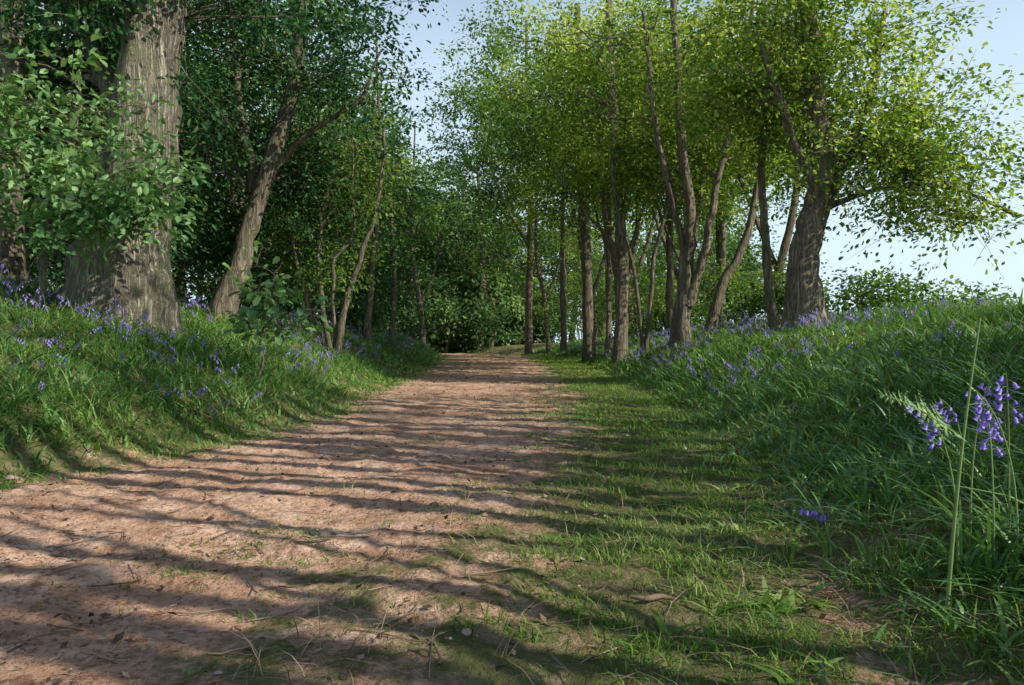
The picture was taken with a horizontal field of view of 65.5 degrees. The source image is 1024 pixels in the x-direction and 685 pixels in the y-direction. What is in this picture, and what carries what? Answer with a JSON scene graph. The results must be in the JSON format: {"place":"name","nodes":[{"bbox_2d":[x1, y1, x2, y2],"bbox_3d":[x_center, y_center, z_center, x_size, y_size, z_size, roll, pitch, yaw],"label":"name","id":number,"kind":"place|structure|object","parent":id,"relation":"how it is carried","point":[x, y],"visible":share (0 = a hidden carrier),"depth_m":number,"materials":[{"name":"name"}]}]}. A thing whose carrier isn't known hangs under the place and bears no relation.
{"place":"outdoors","nodes":[
{"label":"outdoors","id":0,"kind":"place"},
{"bbox_2d":[0,353,597,684],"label":"dirt path","id":1,"kind":"structure","parent":0,"point":[168,653],"depth_m":2.56,"materials":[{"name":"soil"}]},
{"bbox_2d":[4,403,765,634],"bbox_3d":[-1.105,0.613,4.351,3.152,0.128,5.166,0,0,-44],"label":"path stone","id":2,"kind":"object","parent":1,"relation":"on","point":[466,631],"visible":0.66,"depth_m":2.59,"materials":[{"name":"grey stone"}]},
{"bbox_2d":[0,371,1001,684],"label":"leaf litter","id":3,"kind":"object","parent":1,"relation":"on","point":[180,637],"visible":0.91,"depth_m":2.35,"materials":[{"name":"brown plant"}]},
{"bbox_2d":[0,294,1023,684],"bbox_3d":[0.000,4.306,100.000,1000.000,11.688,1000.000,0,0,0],"label":"ground","id":4,"kind":"structure","parent":0,"point":[528,654],"depth_m":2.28,"materials":[{"name":"green plant"}]},
{"bbox_2d":[0,0,110,297],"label":"scots pine tree","id":5,"kind":"object","parent":4,"relation":"on","point":[12,256],"visible":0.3,"depth_m":7.93,"materials":[{"name":"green plant"}]},
{"bbox_2d":[0,11,221,310],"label":"sycamore sapling","id":6,"kind":"object","parent":4,"relation":"on","point":[83,205],"visible":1,"depth_m":6.86,"materials":[{"name":"green plant"}]},
{"bbox_2d":[24,93,208,289],"bbox_3d":[-7.050,-2.282,9.869,6.327,4.005,3.886,0,0,0],"label":"holly bush","id":7,"kind":"object","parent":4,"relation":"on","point":[59,265],"visible":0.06,"depth_m":10.19,"materials":[{"name":"green plant"}]},
{"bbox_2d":[24,0,259,283],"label":"woodland tree","id":8,"kind":"object","parent":4,"relation":"on","point":[28,251],"visible":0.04,"depth_m":10.91,"materials":[{"name":"green plant"}]},
{"bbox_2d":[50,82,291,306],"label":"woodland tree","id":9,"kind":"object","parent":4,"relation":"on","point":[176,289],"depth_m":24.91,"materials":[{"name":"green plant"}]},
{"bbox_2d":[28,0,321,268],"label":"woodland tree","id":10,"kind":"object","parent":4,"relation":"on","point":[203,173],"visible":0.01,"depth_m":17.70,"materials":[{"name":"green plant"}]},
{"bbox_2d":[24,6,331,286],"bbox_3d":[-6.842,-4.393,13.614,7.297,7.917,6.510,0,0,0],"label":"woodland tree","id":11,"kind":"object","parent":4,"relation":"on","point":[57,250],"visible":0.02,"depth_m":13.37,"materials":[{"name":"green plant"}]},
{"bbox_2d":[0,0,417,338],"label":"sycamore tree","id":12,"kind":"object","parent":4,"relation":"on","point":[151,37],"visible":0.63,"depth_m":7.90,"materials":[{"name":"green plant"}]},
{"bbox_2d":[0,262,434,420],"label":"bluebell patch","id":13,"kind":"object","parent":4,"relation":"on","point":[128,329],"visible":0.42,"depth_m":6.90,"materials":[{"name":"purple plant"}]},
{"bbox_2d":[0,279,450,491],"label":"bank grass","id":14,"kind":"structure","parent":4,"relation":"on","point":[121,375],"depth_m":6.20,"materials":[{"name":"green plant"}]},
{"bbox_2d":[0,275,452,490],"bbox_3d":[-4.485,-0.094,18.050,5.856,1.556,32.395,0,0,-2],"label":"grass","id":15,"kind":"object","parent":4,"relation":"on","point":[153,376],"visible":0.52,"depth_m":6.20,"materials":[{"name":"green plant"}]},
{"bbox_2d":[170,157,301,303],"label":"woodland tree","id":16,"kind":"object","parent":4,"relation":"on","point":[180,293],"visible":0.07,"depth_m":16.94,"materials":[{"name":"green plant"}]},
{"bbox_2d":[26,52,450,336],"bbox_3d":[-6.465,-3.851,21.913,14.996,7.988,21.449,0,0,-26],"label":"undergrowth shrub","id":17,"kind":"object","parent":4,"relation":"on","point":[355,314],"visible":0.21,"depth_m":15.69,"materials":[{"name":"green plant"}]},
{"bbox_2d":[84,0,446,318],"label":"oak tree","id":18,"kind":"object","parent":4,"relation":"on","point":[257,181],"visible":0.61,"depth_m":12.02,"materials":[{"name":"green plant"}]},
{"bbox_2d":[116,0,415,279],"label":"woodland tree","id":19,"kind":"object","parent":4,"relation":"on","point":[334,138],"visible":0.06,"depth_m":15.59,"materials":[{"name":"green plant"}]},
{"bbox_2d":[222,240,339,385],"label":"sapling","id":20,"kind":"object","parent":4,"relation":"on","point":[252,314],"visible":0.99,"depth_m":6.98,"materials":[{"name":"green plant"}]},
{"bbox_2d":[213,47,424,316],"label":"woodland tree","id":21,"kind":"object","parent":4,"relation":"on","point":[373,178],"visible":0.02,"depth_m":29.18,"materials":[{"name":"green plant"}]},
{"bbox_2d":[204,45,439,316],"bbox_3d":[-5.315,-4.825,21.576,6.753,9.049,7.087,0,0,0],"label":"woodland tree","id":22,"kind":"object","parent":4,"relation":"on","point":[404,142],"visible":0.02,"depth_m":20.99,"materials":[{"name":"green plant"}]},
{"bbox_2d":[234,63,450,353],"bbox_3d":[-2.900,-2.189,13.425,3.808,5.178,3.128,0,0,0],"label":"hazel tree","id":23,"kind":"object","parent":4,"relation":"on","point":[318,266],"visible":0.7,"depth_m":13.19,"materials":[{"name":"green plant"}]},
{"bbox_2d":[272,134,415,322],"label":"woodland tree","id":24,"kind":"object","parent":4,"relation":"on","point":[385,263],"visible":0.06,"depth_m":19.32,"materials":[{"name":"green plant"}]},
{"bbox_2d":[250,27,442,342],"bbox_3d":[-4.101,-3.586,18.501,4.886,7.528,4.187,0,0,-45],"label":"woodland tree","id":25,"kind":"object","parent":4,"relation":"on","point":[366,329],"visible":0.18,"depth_m":18.42,"materials":[{"name":"green plant"}]},
{"bbox_2d":[307,106,441,340],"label":"woodland tree","id":26,"kind":"object","parent":4,"relation":"on","point":[393,296],"visible":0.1,"depth_m":23.99,"materials":[{"name":"green plant"}]},
{"bbox_2d":[379,121,456,344],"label":"woodland tree","id":27,"kind":"object","parent":4,"relation":"on","point":[420,299],"visible":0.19,"depth_m":29.95,"materials":[{"name":"green plant"}]},
{"bbox_2d":[25,4,832,353],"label":"distant trees","id":28,"kind":"object","parent":4,"relation":"on","point":[479,312],"visible":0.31,"depth_m":44.21,"materials":[{"name":"green plant"}]},
{"bbox_2d":[0,378,916,684],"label":"fallen twigs","id":29,"kind":"object","parent":4,"relation":"on","point":[640,598],"visible":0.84,"depth_m":2.17,"materials":[{"name":"brown wood"}]},
{"bbox_2d":[409,0,582,353],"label":"birch tree","id":30,"kind":"object","parent":4,"relation":"on","point":[529,347],"visible":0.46,"depth_m":34.09,"materials":[{"name":"green plant"}]},
{"bbox_2d":[0,366,1023,684],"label":"broadleaf weeds","id":31,"kind":"object","parent":4,"relation":"on","point":[766,594],"visible":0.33,"depth_m":2.09,"materials":[{"name":"green plant"}]},
{"bbox_2d":[1,273,1023,350],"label":"woodland undergrowth","id":32,"kind":"object","parent":4,"relation":"on","point":[50,285],"depth_m":10.37,"materials":[{"name":"green plant"}]},
{"bbox_2d":[440,45,603,351],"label":"woodland tree","id":33,"kind":"object","parent":4,"relation":"on","point":[563,329],"visible":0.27,"depth_m":28.93,"materials":[{"name":"green plant"}]},
{"bbox_2d":[428,1,638,360],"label":"beech tree","id":34,"kind":"object","parent":4,"relation":"on","point":[588,347],"visible":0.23,"depth_m":22.89,"materials":[{"name":"green plant"}]},
{"bbox_2d":[475,150,643,352],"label":"woodland tree","id":35,"kind":"object","parent":4,"relation":"on","point":[544,300],"visible":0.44,"depth_m":30.98,"materials":[{"name":"green plant"}]},
{"bbox_2d":[462,0,656,346],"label":"woodland tree","id":36,"kind":"object","parent":4,"relation":"on","point":[597,281],"visible":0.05,"depth_m":25.99,"materials":[{"name":"green plant"}]},
{"bbox_2d":[443,0,713,364],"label":"beech tree","id":37,"kind":"object","parent":4,"relation":"on","point":[620,343],"visible":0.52,"depth_m":17.70,"materials":[{"name":"green plant"}]},
{"bbox_2d":[535,60,646,355],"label":"woodland tree","id":38,"kind":"object","parent":4,"relation":"on","point":[608,299],"visible":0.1,"depth_m":20.42,"materials":[{"name":"green plant"}]},
{"bbox_2d":[527,78,659,282],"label":"woodland tree","id":39,"kind":"object","parent":4,"relation":"on","point":[634,246],"visible":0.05,"depth_m":23.20,"materials":[{"name":"green plant"}]},
{"bbox_2d":[204,331,1023,684],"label":"dead grass","id":40,"kind":"structure","parent":4,"relation":"on","point":[622,577],"depth_m":1.98,"materials":[{"name":"beige plant"}]},
{"bbox_2d":[513,1,718,315],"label":"woodland tree","id":41,"kind":"object","parent":4,"relation":"on","point":[609,234],"visible":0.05,"depth_m":19.51,"materials":[{"name":"green plant"}]},
{"bbox_2d":[494,28,751,334],"bbox_3d":[4.355,-5.605,28.368,10.132,11.361,9.642,0,0,0],"label":"woodland tree","id":42,"kind":"object","parent":4,"relation":"on","point":[647,244],"visible":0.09,"depth_m":28.16,"materials":[{"name":"green plant"}]},
{"bbox_2d":[566,72,710,357],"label":"hazel tree","id":43,"kind":"object","parent":4,"relation":"on","point":[644,341],"visible":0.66,"depth_m":15.17,"materials":[{"name":"green plant"}]},
{"bbox_2d":[500,0,799,349],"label":"ash tree","id":44,"kind":"object","parent":4,"relation":"on","point":[688,280],"visible":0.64,"depth_m":14.70,"materials":[{"name":"green plant"}]},
{"bbox_2d":[596,26,778,262],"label":"woodland tree","id":45,"kind":"object","parent":4,"relation":"on","point":[660,213],"visible":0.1,"depth_m":16.24,"materials":[{"name":"green plant"}]},
{"bbox_2d":[575,2,806,337],"bbox_3d":[4.321,-4.120,18.466,6.028,8.463,5.789,0,0,-41],"label":"woodland tree","id":46,"kind":"object","parent":4,"relation":"on","point":[669,301],"visible":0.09,"depth_m":18.00,"materials":[{"name":"green plant"}]},
{"bbox_2d":[582,3,807,279],"bbox_3d":[4.686,-4.596,21.330,6.521,9.292,6.391,0,0,-30],"label":"woodland tree","id":47,"kind":"object","parent":4,"relation":"on","point":[664,239],"visible":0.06,"depth_m":21.27,"materials":[{"name":"green plant"}]},
{"bbox_2d":[664,0,805,324],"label":"woodland tree","id":48,"kind":"object","parent":4,"relation":"on","point":[720,248],"visible":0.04,"depth_m":23.96,"materials":[{"name":"green plant"}]},
{"bbox_2d":[628,0,861,327],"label":"birch tree","id":49,"kind":"object","parent":4,"relation":"on","point":[772,313],"visible":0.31,"depth_m":12.44,"materials":[{"name":"green plant"}]},
{"bbox_2d":[623,0,869,334],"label":"ash tree","id":50,"kind":"object","parent":4,"relation":"on","point":[718,298],"visible":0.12,"depth_m":14.51,"materials":[{"name":"green plant"}]},
{"bbox_2d":[658,10,855,315],"bbox_3d":[5.724,-3.751,17.692,4.595,7.200,4.588,0,0,24],"label":"woodland tree","id":51,"kind":"object","parent":4,"relation":"on","point":[786,239],"visible":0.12,"depth_m":16.91,"materials":[{"name":"green plant"}]},
{"bbox_2d":[524,221,1018,340],"bbox_3d":[4.224,-2.549,25.340,5.801,5.877,26.294,0,0,-9],"label":"hedge shrub","id":52,"kind":"object","parent":4,"relation":"on","point":[756,299],"visible":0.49,"depth_m":18.01,"materials":[{"name":"green plant"}]},
{"bbox_2d":[524,294,1023,684],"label":"bluebell leaves","id":53,"kind":"object","parent":4,"relation":"on","point":[930,486],"visible":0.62,"depth_m":4.26,"materials":[{"name":"green plant"}]},
{"bbox_2d":[534,291,1023,679],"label":"bank grass","id":54,"kind":"structure","parent":4,"relation":"on","point":[903,450],"depth_m":4.42,"materials":[{"name":"green plant"}]},
{"bbox_2d":[738,485,834,557],"bbox_3d":[0.875,0.563,2.481,0.293,0.209,0.301,0,0,-33],"label":"bluebell plant","id":55,"kind":"object","parent":4,"relation":"on","point":[814,513],"visible":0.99,"depth_m":2.44,"materials":[{"name":"plant"}]},
{"bbox_2d":[568,296,1020,411],"bbox_3d":[3.510,-0.028,15.442,3.573,1.206,24.919,0,0,0],"label":"bluebell patch","id":56,"kind":"object","parent":4,"relation":"on","point":[769,331],"visible":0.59,"depth_m":9.10,"materials":[{"name":"purple plant"}]},
{"bbox_2d":[647,0,1023,333],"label":"oak tree","id":57,"kind":"object","parent":4,"relation":"on","point":[825,162],"visible":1,"depth_m":10.76,"materials":[{"name":"green plant"}]},
{"bbox_2d":[809,343,878,390],"bbox_3d":[2.111,0.182,5.024,0.484,0.365,0.184,0,0,0],"label":"bracken fern","id":58,"kind":"object","parent":4,"relation":"on","point":[829,366],"visible":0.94,"depth_m":5.02,"materials":[{"name":"green plant"}]},
{"bbox_2d":[876,317,988,617],"bbox_3d":[0.972,0.293,1.827,0.247,0.701,0.133,0,0,17],"label":"grass stalk","id":59,"kind":"object","parent":4,"relation":"on","point":[940,420],"visible":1,"depth_m":1.81,"materials":[{"name":"green plant"}]},
{"bbox_2d":[884,402,1023,577],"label":"bluebell plant","id":60,"kind":"object","parent":4,"relation":"on","point":[958,535],"visible":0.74,"depth_m":2.00,"materials":[{"name":"purple plant"}]},
{"bbox_2d":[901,412,1023,576],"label":"bluebell plant","id":61,"kind":"object","parent":4,"relation":"on","point":[988,557],"visible":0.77,"depth_m":1.95,"materials":[{"name":"purple plant"}]},
{"bbox_2d":[903,375,1023,556],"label":"bluebell plant","id":62,"kind":"object","parent":4,"relation":"on","point":[964,536],"visible":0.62,"depth_m":2.13,"materials":[{"name":"plant"}]},
{"bbox_2d":[922,398,1012,491],"bbox_3d":[1.414,0.335,2.433,0.312,0.324,0.205,0,0,23],"label":"bluebell plant","id":63,"kind":"object","parent":4,"relation":"on","point":[939,405],"visible":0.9,"depth_m":2.48,"materials":[{"name":"purple plant"}]},
{"bbox_2d":[923,389,1023,572],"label":"bluebell plant","id":64,"kind":"object","parent":4,"relation":"on","point":[984,424],"visible":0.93,"depth_m":1.93,"materials":[{"name":"purple plant"}]},
{"bbox_2d":[944,374,1023,546],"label":"bluebell plant","id":65,"kind":"object","parent":4,"relation":"on","point":[1007,396],"visible":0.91,"depth_m":2.01,"materials":[{"name":"purple plant"}]},
{"bbox_2d":[24,0,1023,343],"label":"sky","id":66,"kind":"structure","parent":0,"point":[1006,38],"materials":[{"name":"blue"}]}
]}

